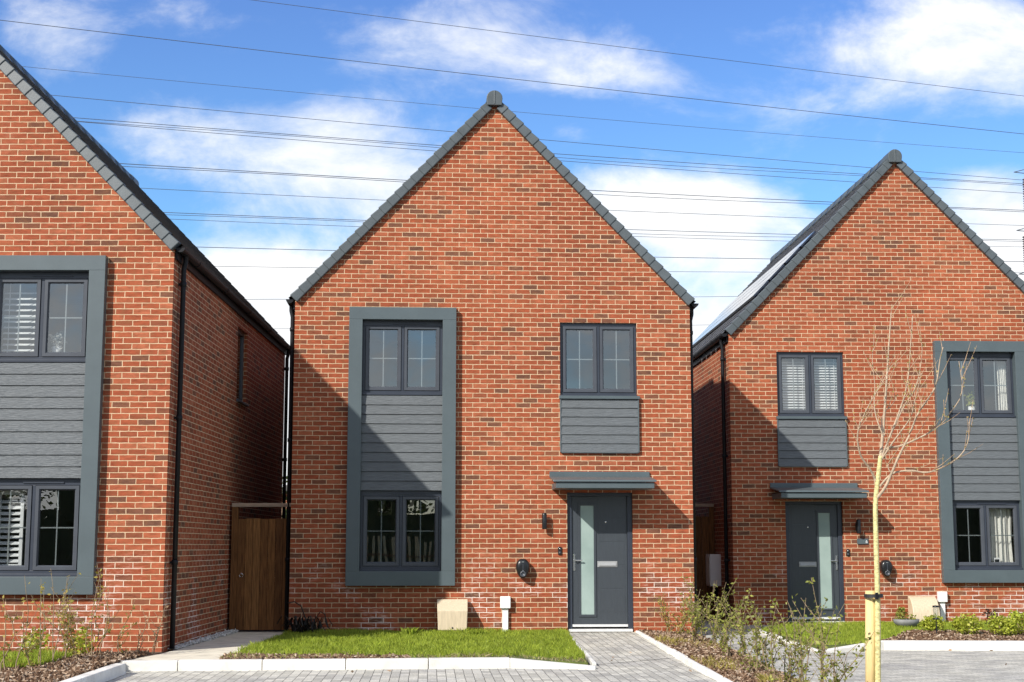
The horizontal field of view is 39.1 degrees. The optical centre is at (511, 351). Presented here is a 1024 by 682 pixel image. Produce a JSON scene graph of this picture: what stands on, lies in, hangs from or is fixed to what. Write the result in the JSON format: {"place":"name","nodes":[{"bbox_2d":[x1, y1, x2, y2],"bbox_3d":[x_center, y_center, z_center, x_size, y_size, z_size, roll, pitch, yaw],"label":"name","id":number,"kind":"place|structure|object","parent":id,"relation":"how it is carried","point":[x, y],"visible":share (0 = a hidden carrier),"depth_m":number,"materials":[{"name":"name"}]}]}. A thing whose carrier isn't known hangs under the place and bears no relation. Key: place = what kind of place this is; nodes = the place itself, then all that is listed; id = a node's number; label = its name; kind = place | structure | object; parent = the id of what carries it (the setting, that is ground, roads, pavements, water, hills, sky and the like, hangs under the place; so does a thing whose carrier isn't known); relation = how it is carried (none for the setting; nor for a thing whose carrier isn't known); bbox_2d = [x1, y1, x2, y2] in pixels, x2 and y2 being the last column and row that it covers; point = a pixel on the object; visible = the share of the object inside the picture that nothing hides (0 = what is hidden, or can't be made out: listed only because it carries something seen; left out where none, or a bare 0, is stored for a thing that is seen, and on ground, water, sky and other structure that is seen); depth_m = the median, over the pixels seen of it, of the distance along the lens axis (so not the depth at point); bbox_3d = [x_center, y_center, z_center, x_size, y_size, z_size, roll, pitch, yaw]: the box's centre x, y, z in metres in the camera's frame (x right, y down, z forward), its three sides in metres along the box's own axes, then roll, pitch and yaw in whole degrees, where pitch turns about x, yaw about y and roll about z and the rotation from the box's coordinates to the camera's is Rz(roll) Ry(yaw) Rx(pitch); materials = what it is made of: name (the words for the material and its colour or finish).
{"place":"outdoors","nodes":[
{"label":"outdoors","id":0,"kind":"place"},
{"bbox_2d":[132,632,282,659],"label":"slab path","id":1,"kind":"structure","parent":0,"point":[213,648],"depth_m":18.71,"materials":[{"name":"concrete"}]},
{"bbox_2d":[163,618,283,652],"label":"bare earth","id":2,"kind":"structure","parent":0,"point":[250,631],"depth_m":22.45,"materials":[{"name":"soil"}]},
{"bbox_2d":[167,629,238,649],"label":"white gravel","id":3,"kind":"structure","parent":2,"relation":"on","point":[203,639],"depth_m":19.99,"materials":[{"name":"gravel"}]},
{"bbox_2d":[226,627,587,667],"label":"lawn","id":4,"kind":"structure","parent":0,"point":[570,660],"depth_m":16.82,"materials":[{"name":"plant"}]},
{"bbox_2d":[277,601,340,632],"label":"withered plant","id":5,"kind":"object","parent":4,"relation":"on","point":[296,624],"visible":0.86,"depth_m":21.51,"materials":[{"name":"black plant"}]},
{"bbox_2d":[220,651,410,659],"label":"dry litter","id":6,"kind":"object","parent":4,"relation":"on","point":[296,656],"visible":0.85,"depth_m":16.64,"materials":[{"name":"brown plant"}]},
{"bbox_2d":[215,649,587,661],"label":"dry grass","id":7,"kind":"structure","parent":4,"relation":"on","point":[464,655],"depth_m":16.78,"materials":[{"name":"plant"}]},
{"bbox_2d":[398,627,423,636],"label":"grass tuft","id":8,"kind":"object","parent":4,"relation":"on","point":[408,631],"visible":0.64,"depth_m":20.59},
{"bbox_2d":[437,599,467,631],"bbox_3d":[-0.905,4.074,21.863,0.470,0.603,0.270,0,-8,-3],"label":"meter box","id":9,"kind":"object","parent":4,"relation":"on","point":[452,614],"visible":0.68,"depth_m":21.75,"materials":[{"name":"beige plastic"}]},
{"bbox_2d":[106,658,716,681],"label":"driveway","id":10,"kind":"structure","parent":0,"point":[667,670],"depth_m":15.63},
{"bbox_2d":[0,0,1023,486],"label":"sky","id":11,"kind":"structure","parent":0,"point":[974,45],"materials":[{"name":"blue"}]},
{"bbox_2d":[58,635,998,681],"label":"planting bed","id":12,"kind":"object","parent":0,"point":[155,653],"visible":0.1,"depth_m":17.49,"materials":[{"name":"soil"}]},
{"bbox_2d":[0,595,26,670],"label":"garden shrub","id":13,"kind":"object","parent":12,"relation":"on","point":[13,639],"visible":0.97,"depth_m":14.86,"materials":[{"name":"green plant"}]},
{"bbox_2d":[14,576,39,672],"bbox_3d":[-4.935,2.803,14.659,0.253,1.031,0.293,3,-8,-20],"label":"garden shrub","id":14,"kind":"object","parent":12,"relation":"on","point":[27,622],"visible":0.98,"depth_m":14.62,"materials":[{"name":"green plant"}]},
{"bbox_2d":[16,609,38,668],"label":"garden shrub","id":15,"kind":"object","parent":12,"relation":"on","point":[28,649],"visible":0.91,"depth_m":15.09,"materials":[{"name":"green plant"}]},
{"bbox_2d":[19,628,51,650],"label":"leafy clump","id":16,"kind":"object","parent":12,"relation":"on","point":[36,641],"visible":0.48,"depth_m":16.98,"materials":[{"name":"green plant"}]},
{"bbox_2d":[30,582,58,664],"bbox_3d":[-5.034,2.945,15.524,0.283,0.981,0.413,1,-8,-6],"label":"garden shrub","id":17,"kind":"object","parent":12,"relation":"on","point":[39,609],"visible":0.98,"depth_m":15.51,"materials":[{"name":"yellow plant"}]},
{"bbox_2d":[41,571,73,662],"bbox_3d":[-5.081,2.962,16.023,0.341,1.082,0.302,0,-8,1],"label":"garden shrub","id":18,"kind":"object","parent":12,"relation":"on","point":[53,624],"visible":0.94,"depth_m":15.98,"materials":[{"name":"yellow plant"}]},
{"bbox_2d":[50,573,80,657],"bbox_3d":[-5.123,3.062,16.568,0.360,1.033,0.374,2,-8,-13],"label":"garden shrub","id":19,"kind":"object","parent":12,"relation":"on","point":[66,608],"visible":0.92,"depth_m":16.50,"materials":[{"name":"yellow plant"}]},
{"bbox_2d":[57,597,80,658],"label":"garden shrub","id":20,"kind":"object","parent":12,"relation":"on","point":[72,646],"visible":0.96,"depth_m":16.45,"materials":[{"name":"yellow plant"}]},
{"bbox_2d":[0,649,150,681],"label":"bark mulch","id":21,"kind":"object","parent":12,"relation":"on","point":[61,669],"visible":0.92,"depth_m":15.12,"materials":[{"name":"wood"}]},
{"bbox_2d":[66,626,97,653],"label":"leafy clump","id":22,"kind":"object","parent":12,"relation":"on","point":[81,642],"visible":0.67,"depth_m":17.19,"materials":[{"name":"green plant"}]},
{"bbox_2d":[76,566,109,655],"bbox_3d":[-4.939,3.082,17.008,0.387,1.114,0.384,1,-8,-10],"label":"garden shrub","id":23,"kind":"object","parent":12,"relation":"on","point":[91,620],"visible":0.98,"depth_m":16.96,"materials":[{"name":"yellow plant"}]},
{"bbox_2d":[96,588,119,653],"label":"garden shrub","id":24,"kind":"object","parent":12,"relation":"on","point":[105,632],"visible":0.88,"depth_m":17.22,"materials":[{"name":"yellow plant"}]},
{"bbox_2d":[115,600,136,653],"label":"garden shrub","id":25,"kind":"object","parent":12,"relation":"on","point":[123,628],"visible":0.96,"depth_m":17.15,"materials":[{"name":"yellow plant"}]},
{"bbox_2d":[136,609,148,651],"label":"garden shrub","id":26,"kind":"object","parent":12,"relation":"on","point":[141,635],"visible":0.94,"depth_m":17.40,"materials":[{"name":"brown plant"}]},
{"bbox_2d":[146,602,167,653],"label":"garden shrub","id":27,"kind":"object","parent":12,"relation":"on","point":[155,640],"visible":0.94,"depth_m":17.61,"materials":[{"name":"green plant"}]},
{"bbox_2d":[654,593,674,631],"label":"garden shrub","id":28,"kind":"object","parent":12,"relation":"on","point":[668,624],"visible":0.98,"depth_m":21.71,"materials":[{"name":"yellow plant"}]},
{"bbox_2d":[667,591,700,634],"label":"garden shrub","id":29,"kind":"object","parent":12,"relation":"on","point":[684,621],"visible":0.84,"depth_m":21.25,"materials":[{"name":"yellow plant"}]},
{"bbox_2d":[678,570,706,641],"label":"garden shrub","id":30,"kind":"object","parent":12,"relation":"on","point":[694,624],"visible":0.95,"depth_m":19.73,"materials":[{"name":"green plant"}]},
{"bbox_2d":[685,589,709,638],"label":"garden shrub","id":31,"kind":"object","parent":12,"relation":"on","point":[699,622],"visible":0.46,"depth_m":20.38,"materials":[{"name":"green plant"}]},
{"bbox_2d":[695,601,737,647],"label":"garden shrub","id":32,"kind":"object","parent":12,"relation":"on","point":[719,628],"visible":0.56,"depth_m":18.67,"materials":[{"name":"green plant"}]},
{"bbox_2d":[698,578,736,643],"bbox_3d":[2.728,3.533,19.240,0.388,1.008,0.638,7,-11,-43],"label":"garden shrub","id":33,"kind":"object","parent":12,"relation":"on","point":[715,634],"visible":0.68,"depth_m":19.23,"materials":[{"name":"green plant"}]},
{"bbox_2d":[638,629,798,681],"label":"bark mulch","id":34,"kind":"object","parent":12,"relation":"on","point":[703,651],"visible":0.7,"depth_m":17.46,"materials":[{"name":"wood"}]},
{"bbox_2d":[710,595,744,655],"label":"garden shrub","id":35,"kind":"object","parent":12,"relation":"on","point":[724,638],"visible":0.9,"depth_m":17.57,"materials":[{"name":"green plant"}]},
{"bbox_2d":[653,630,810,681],"bbox_3d":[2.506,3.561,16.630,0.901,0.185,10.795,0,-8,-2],"label":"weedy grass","id":36,"kind":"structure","parent":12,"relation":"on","point":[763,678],"depth_m":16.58,"materials":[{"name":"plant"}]},
{"bbox_2d":[723,588,753,654],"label":"garden shrub","id":37,"kind":"object","parent":12,"relation":"on","point":[741,640],"visible":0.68,"depth_m":17.71,"materials":[{"name":"green plant"}]},
{"bbox_2d":[729,601,765,672],"bbox_3d":[2.530,3.144,15.718,0.430,0.835,0.466,1,-8,-5],"label":"garden shrub","id":38,"kind":"object","parent":12,"relation":"on","point":[748,653],"visible":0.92,"depth_m":15.62,"materials":[{"name":"green plant"}]},
{"bbox_2d":[740,594,781,669],"bbox_3d":[2.734,3.123,15.816,0.445,0.901,0.477,-1,-8,9],"label":"garden shrub","id":39,"kind":"object","parent":12,"relation":"on","point":[764,642],"visible":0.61,"depth_m":15.87,"materials":[{"name":"green plant"}]},
{"bbox_2d":[747,602,796,681],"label":"garden shrub","id":40,"kind":"object","parent":12,"relation":"on","point":[771,654],"visible":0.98,"depth_m":13.76,"materials":[{"name":"green plant"}]},
{"bbox_2d":[769,598,822,681],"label":"garden shrub","id":41,"kind":"object","parent":12,"relation":"on","point":[789,671],"visible":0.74,"depth_m":13.84,"materials":[{"name":"green plant"}]},
{"bbox_2d":[783,597,827,681],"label":"garden shrub","id":42,"kind":"object","parent":12,"relation":"on","point":[801,667],"visible":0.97,"depth_m":12.76,"materials":[{"name":"green plant"}]},
{"bbox_2d":[792,577,851,681],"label":"garden shrub","id":43,"kind":"object","parent":12,"relation":"on","point":[820,623],"visible":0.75,"depth_m":12.58,"materials":[{"name":"green plant"}]},
{"bbox_2d":[807,614,879,681],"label":"garden shrub","id":44,"kind":"object","parent":12,"relation":"on","point":[850,668],"visible":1,"depth_m":12.13,"materials":[{"name":"green plant"}]},
{"bbox_2d":[919,613,946,632],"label":"ground clump","id":45,"kind":"object","parent":12,"relation":"on","point":[928,624],"visible":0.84,"depth_m":22.29,"materials":[{"name":"green plant"}]},
{"bbox_2d":[882,629,1023,640],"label":"bark mulch","id":46,"kind":"object","parent":12,"relation":"on","point":[983,635],"visible":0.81,"depth_m":20.91,"materials":[{"name":"wood"}]},
{"bbox_2d":[948,613,985,634],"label":"ground clump","id":47,"kind":"object","parent":12,"relation":"on","point":[960,626],"visible":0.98,"depth_m":21.53,"materials":[{"name":"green plant"}]},
{"bbox_2d":[987,612,1019,635],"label":"ground clump","id":48,"kind":"object","parent":12,"relation":"on","point":[1000,627],"visible":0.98,"depth_m":21.23,"materials":[{"name":"green plant"}]},
{"bbox_2d":[1007,610,1023,633],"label":"ground clump","id":49,"kind":"object","parent":12,"relation":"on","point":[1016,615],"visible":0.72,"depth_m":21.57,"materials":[{"name":"green plant"}]},
{"bbox_2d":[570,632,674,663],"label":"garden path","id":50,"kind":"structure","parent":0,"point":[604,647],"depth_m":19.52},
{"bbox_2d":[254,0,1021,95],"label":"power line","id":51,"kind":"object","parent":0,"point":[626,47],"visible":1,"depth_m":107.76,"materials":[{"name":"metal"}]},
{"bbox_2d":[696,619,1023,681],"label":"driveway","id":52,"kind":"structure","parent":0,"point":[938,666],"depth_m":17.63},
{"bbox_2d":[865,591,874,681],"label":"tree stake","id":53,"kind":"object","parent":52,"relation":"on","point":[870,646],"visible":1,"depth_m":12.79,"materials":[{"name":"wood"}]},
{"bbox_2d":[864,593,882,598],"bbox_3d":[3.224,2.181,12.846,0.165,0.060,0.171,0,-8,0],"label":"tree tie","id":54,"kind":"object","parent":53,"relation":"attached to","point":[876,596],"visible":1,"depth_m":12.78,"materials":[{"name":"rubber"}]},
{"bbox_2d":[845,277,982,681],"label":"young tree","id":55,"kind":"object","parent":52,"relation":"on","point":[881,456],"visible":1,"depth_m":12.90,"materials":[{"name":"brown plant"}]},
{"bbox_2d":[761,620,1021,649],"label":"lawn","id":56,"kind":"structure","parent":0,"point":[833,646],"depth_m":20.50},
{"bbox_2d":[893,606,919,627],"bbox_3d":[6.551,4.417,23.953,0.430,0.344,0.430,0,-8,0],"label":"plant bowl","id":57,"kind":"object","parent":56,"relation":"on","point":[902,620],"visible":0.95,"depth_m":23.88,"materials":[{"name":"grey stone"}]},
{"bbox_2d":[908,596,939,622],"bbox_3d":[7.191,4.573,25.151,0.470,0.579,0.320,0,-8,-3],"label":"meter box","id":58,"kind":"object","parent":56,"relation":"on","point":[919,607],"visible":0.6,"depth_m":25.07,"materials":[{"name":"beige plastic"}]},
{"label":"ground","id":59,"kind":"structure","parent":0,"visible":0},
{"bbox_2d":[0,45,289,651],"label":"detached house","id":60,"kind":"structure","parent":59,"relation":"on","point":[143,421],"depth_m":18.61,"materials":[{"name":"red brick"}]},
{"bbox_2d":[0,490,25,564],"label":"window shutter","id":61,"kind":"object","parent":60,"relation":"attached to","point":[20,536],"depth_m":18.37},
{"bbox_2d":[2,284,36,351],"bbox_3d":[-6.345,-0.415,18.694,0.494,1.050,0.060,0,-8,0],"label":"window blind","id":62,"kind":"object","parent":60,"relation":"attached to","point":[8,322],"depth_m":18.68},
{"bbox_2d":[0,479,80,576],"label":"window","id":63,"kind":"structure","parent":60,"relation":"in","point":[31,567],"depth_m":18.17,"materials":[{"name":"grey glass"}]},
{"bbox_2d":[0,272,88,362],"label":"window","id":64,"kind":"structure","parent":60,"relation":"in","point":[43,280],"depth_m":18.54,"materials":[{"name":"grey glass"}]},
{"bbox_2d":[49,331,67,351],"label":"potted flowers","id":65,"kind":"object","parent":60,"relation":"on","point":[56,347],"visible":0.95,"depth_m":18.62,"materials":[{"name":"white plant"}]},
{"bbox_2d":[236,329,248,406],"bbox_3d":[-4.419,0.257,23.432,0.155,1.210,0.910,0,-8,0],"label":"window","id":66,"kind":"structure","parent":60,"relation":"in","point":[240,358],"depth_m":23.69,"materials":[{"name":"grey plastic"}]},
{"bbox_2d":[284,90,698,631],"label":"detached house","id":67,"kind":"structure","parent":59,"relation":"on","point":[492,304],"depth_m":22.49,"materials":[{"name":"red brick"}]},
{"bbox_2d":[229,503,290,629],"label":"side gate","id":68,"kind":"structure","parent":67,"relation":"attached to","point":[265,567],"depth_m":22.26,"materials":[{"name":"wood"}]},
{"bbox_2d":[360,491,441,570],"bbox_3d":[-1.712,2.766,22.188,1.248,1.226,0.125,0,-8,-3],"label":"window","id":69,"kind":"structure","parent":67,"relation":"in","point":[400,564],"depth_m":22.18,"materials":[{"name":"grey glass"}]},
{"bbox_2d":[362,320,442,395],"bbox_3d":[-1.712,0.108,22.548,1.248,1.178,0.125,0,-8,-3],"label":"window","id":70,"kind":"structure","parent":67,"relation":"in","point":[402,388],"depth_m":22.54,"materials":[{"name":"grey plastic"}]},
{"bbox_2d":[500,596,510,630],"bbox_3d":[-0.102,4.034,22.021,0.156,0.565,0.100,0,-8,-3],"label":"cable box","id":71,"kind":"object","parent":67,"relation":"attached to","point":[505,603],"visible":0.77,"depth_m":22.00,"materials":[{"name":"white plastic"}]},
{"bbox_2d":[516,559,529,577],"bbox_3d":[0.164,3.335,22.095,0.210,0.300,0.172,0,-8,-3],"label":"car charger","id":72,"kind":"object","parent":67,"relation":"attached to","point":[522,568],"visible":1,"depth_m":22.03,"materials":[{"name":"black plastic"}]},
{"bbox_2d":[542,513,546,528],"bbox_3d":[0.498,2.622,22.228,0.076,0.250,0.138,0,-8,-3],"label":"wall lamp","id":73,"kind":"object","parent":67,"relation":"attached to","point":[544,520],"visible":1,"depth_m":22.17,"materials":[{"name":"black plastic"}]},
{"bbox_2d":[560,323,636,395],"bbox_3d":[1.358,0.143,22.736,1.215,1.178,0.125,0,-8,-3],"label":"window","id":74,"kind":"structure","parent":67,"relation":"in","point":[597,329],"depth_m":22.73,"materials":[{"name":"grey plastic"}]},
{"bbox_2d":[567,493,632,631],"bbox_3d":[1.362,3.260,22.315,1.023,2.128,0.165,0,-8,-3],"label":"door","id":75,"kind":"structure","parent":67,"relation":"in","point":[599,529],"depth_m":22.34,"materials":[{"name":"grey plastic"}]},
{"bbox_2d":[60,640,1023,681],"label":"kerb","id":76,"kind":"structure","parent":59,"relation":"on","point":[109,672],"depth_m":16.42,"materials":[{"name":"concrete"}]},
{"bbox_2d":[573,630,817,681],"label":"path edging","id":77,"kind":"object","parent":59,"relation":"on","point":[693,664],"visible":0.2,"depth_m":17.44,"materials":[{"name":"concrete"}]},
{"bbox_2d":[693,149,1023,624],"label":"detached house","id":78,"kind":"structure","parent":59,"relation":"on","point":[788,493],"depth_m":25.81,"materials":[{"name":"red brick"}]},
{"bbox_2d":[695,504,714,617],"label":"side gate","id":79,"kind":"structure","parent":78,"relation":"attached to","point":[705,540],"depth_m":27.01,"materials":[{"name":"wood"}]},
{"bbox_2d":[706,554,720,619],"bbox_3d":[3.721,4.364,26.594,0.208,1.220,0.450,0,-8,-3],"label":"electric cabinet","id":80,"kind":"object","parent":78,"relation":"attached to","point":[713,567],"visible":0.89,"depth_m":26.44,"materials":[{"name":"white plastic"}]},
{"bbox_2d":[782,362,804,409],"bbox_3d":[5.048,0.612,25.975,0.538,1.090,0.060,0,-8,-3],"label":"window blind","id":81,"kind":"object","parent":78,"relation":"attached to","point":[802,380],"depth_m":25.97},
{"bbox_2d":[776,352,843,415],"bbox_3d":[5.339,0.605,25.839,1.215,1.178,0.125,0,-8,-3],"label":"window","id":82,"kind":"structure","parent":78,"relation":"in","point":[808,357],"depth_m":25.84,"materials":[{"name":"grey plastic"}]},
{"bbox_2d":[785,501,844,622],"bbox_3d":[5.339,3.722,25.418,1.023,2.128,0.165,0,-8,-3],"label":"door","id":83,"kind":"structure","parent":78,"relation":"in","point":[814,540],"depth_m":25.45,"materials":[{"name":"grey plastic"}]},
{"bbox_2d":[814,359,837,408],"bbox_3d":[5.625,0.616,26.000,0.538,1.090,0.060,0,-8,-2],"label":"window blind","id":84,"kind":"object","parent":78,"relation":"attached to","point":[834,386],"depth_m":26.00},
{"bbox_2d":[855,519,860,533],"bbox_3d":[6.107,3.095,25.415,0.076,0.250,0.138,0,-8,-3],"label":"wall lamp","id":85,"kind":"object","parent":78,"relation":"attached to","point":[858,525],"visible":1,"depth_m":25.36,"materials":[{"name":"black plastic"}]},
{"bbox_2d":[879,560,892,576],"bbox_3d":[6.577,3.818,25.321,0.210,0.300,0.172,0,-8,-3],"label":"car charger","id":86,"kind":"object","parent":78,"relation":"attached to","point":[885,567],"visible":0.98,"depth_m":25.26,"materials":[{"name":"black plastic"}]},
{"bbox_2d":[937,592,947,620],"bbox_3d":[7.565,4.515,25.307,0.156,0.575,0.100,0,-8,-3],"label":"cable box","id":87,"kind":"object","parent":78,"relation":"attached to","point":[942,599],"visible":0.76,"depth_m":25.29,"materials":[{"name":"white plastic"}]},
{"bbox_2d":[963,392,974,409],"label":"potted flowers","id":88,"kind":"object","parent":78,"relation":"on","point":[970,404],"visible":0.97,"depth_m":26.05,"materials":[{"name":"green plant"}]},
{"bbox_2d":[946,352,1015,417],"bbox_3d":[8.417,0.612,25.963,1.248,1.178,0.125,0,-8,-3],"label":"window","id":89,"kind":"structure","parent":78,"relation":"in","point":[979,412],"depth_m":25.96,"materials":[{"name":"grey plastic"}]},
{"bbox_2d":[952,500,1022,569],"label":"window","id":90,"kind":"structure","parent":78,"relation":"in","point":[983,506],"depth_m":25.61,"materials":[{"name":"grey plastic"}]},
{"bbox_2d":[989,509,1013,561],"bbox_3d":[8.740,3.282,25.800,0.604,1.072,0.084,0,-8,-3],"label":"curtain","id":91,"kind":"object","parent":78,"relation":"hanging from","point":[995,529],"visible":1,"depth_m":25.80,"materials":[{"name":"fabric"}]},
{"bbox_2d":[996,361,1006,409],"bbox_3d":[8.897,0.647,26.164,0.270,0.992,0.084,0,-8,-3],"label":"curtain","id":92,"kind":"object","parent":78,"relation":"hanging from","point":[1001,380],"visible":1,"depth_m":26.15,"materials":[{"name":"fabric"}]},
{"bbox_2d":[1014,169,1023,274],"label":"pylon","id":93,"kind":"object","parent":59,"relation":"on","point":[1022,228],"visible":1,"depth_m":117.26,"materials":[{"name":"metal"}]},
{"bbox_2d":[218,266,683,271],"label":"power line","id":94,"kind":"object","parent":93,"relation":"attached to","point":[311,267],"visible":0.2,"depth_m":97.55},
{"bbox_2d":[0,20,1021,133],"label":"power line","id":95,"kind":"object","parent":93,"relation":"attached to","point":[491,76],"visible":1,"depth_m":104.09,"materials":[{"name":"metal"}]},
{"bbox_2d":[22,66,1021,152],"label":"power line","id":96,"kind":"object","parent":93,"relation":"attached to","point":[512,111],"visible":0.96,"depth_m":103.50,"materials":[{"name":"metal"}]},
{"bbox_2d":[52,95,1018,179],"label":"power line","id":97,"kind":"object","parent":93,"relation":"attached to","point":[539,139],"visible":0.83,"depth_m":102.43,"materials":[{"name":"metal"}]},
{"bbox_2d":[78,121,1015,192],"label":"power line","id":98,"kind":"object","parent":93,"relation":"attached to","point":[560,160],"visible":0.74,"depth_m":101.87,"materials":[{"name":"metal"}]},
{"bbox_2d":[74,117,1023,185],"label":"power line","id":99,"kind":"object","parent":93,"relation":"attached to","point":[553,153],"visible":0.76,"depth_m":102.13,"materials":[{"name":"metal"}]},
{"bbox_2d":[120,163,1023,211],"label":"power line","id":100,"kind":"object","parent":93,"relation":"attached to","point":[589,190],"visible":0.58,"depth_m":100.84,"materials":[{"name":"metal"}]},
{"bbox_2d":[143,188,1023,225],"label":"power line","id":101,"kind":"object","parent":93,"relation":"attached to","point":[610,210],"visible":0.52,"depth_m":100.03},
{"bbox_2d":[175,219,1010,246],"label":"power line","id":102,"kind":"object","parent":93,"relation":"attached to","point":[633,236],"visible":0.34,"depth_m":99.42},
{"bbox_2d":[164,212,1022,241],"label":"power line","id":103,"kind":"object","parent":93,"relation":"attached to","point":[627,229],"visible":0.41,"depth_m":99.45,"materials":[{"name":"metal"}]},
{"bbox_2d":[204,247,1023,261],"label":"power line","id":104,"kind":"object","parent":93,"relation":"attached to","point":[661,257],"visible":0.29,"depth_m":106.68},
{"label":"lawn","id":105,"kind":"structure","parent":0,"visible":0},
{"bbox_2d":[0,648,77,668],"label":"lawn grass","id":106,"kind":"structure","parent":105,"relation":"on","point":[46,655],"depth_m":15.81,"materials":[{"name":"plant"}]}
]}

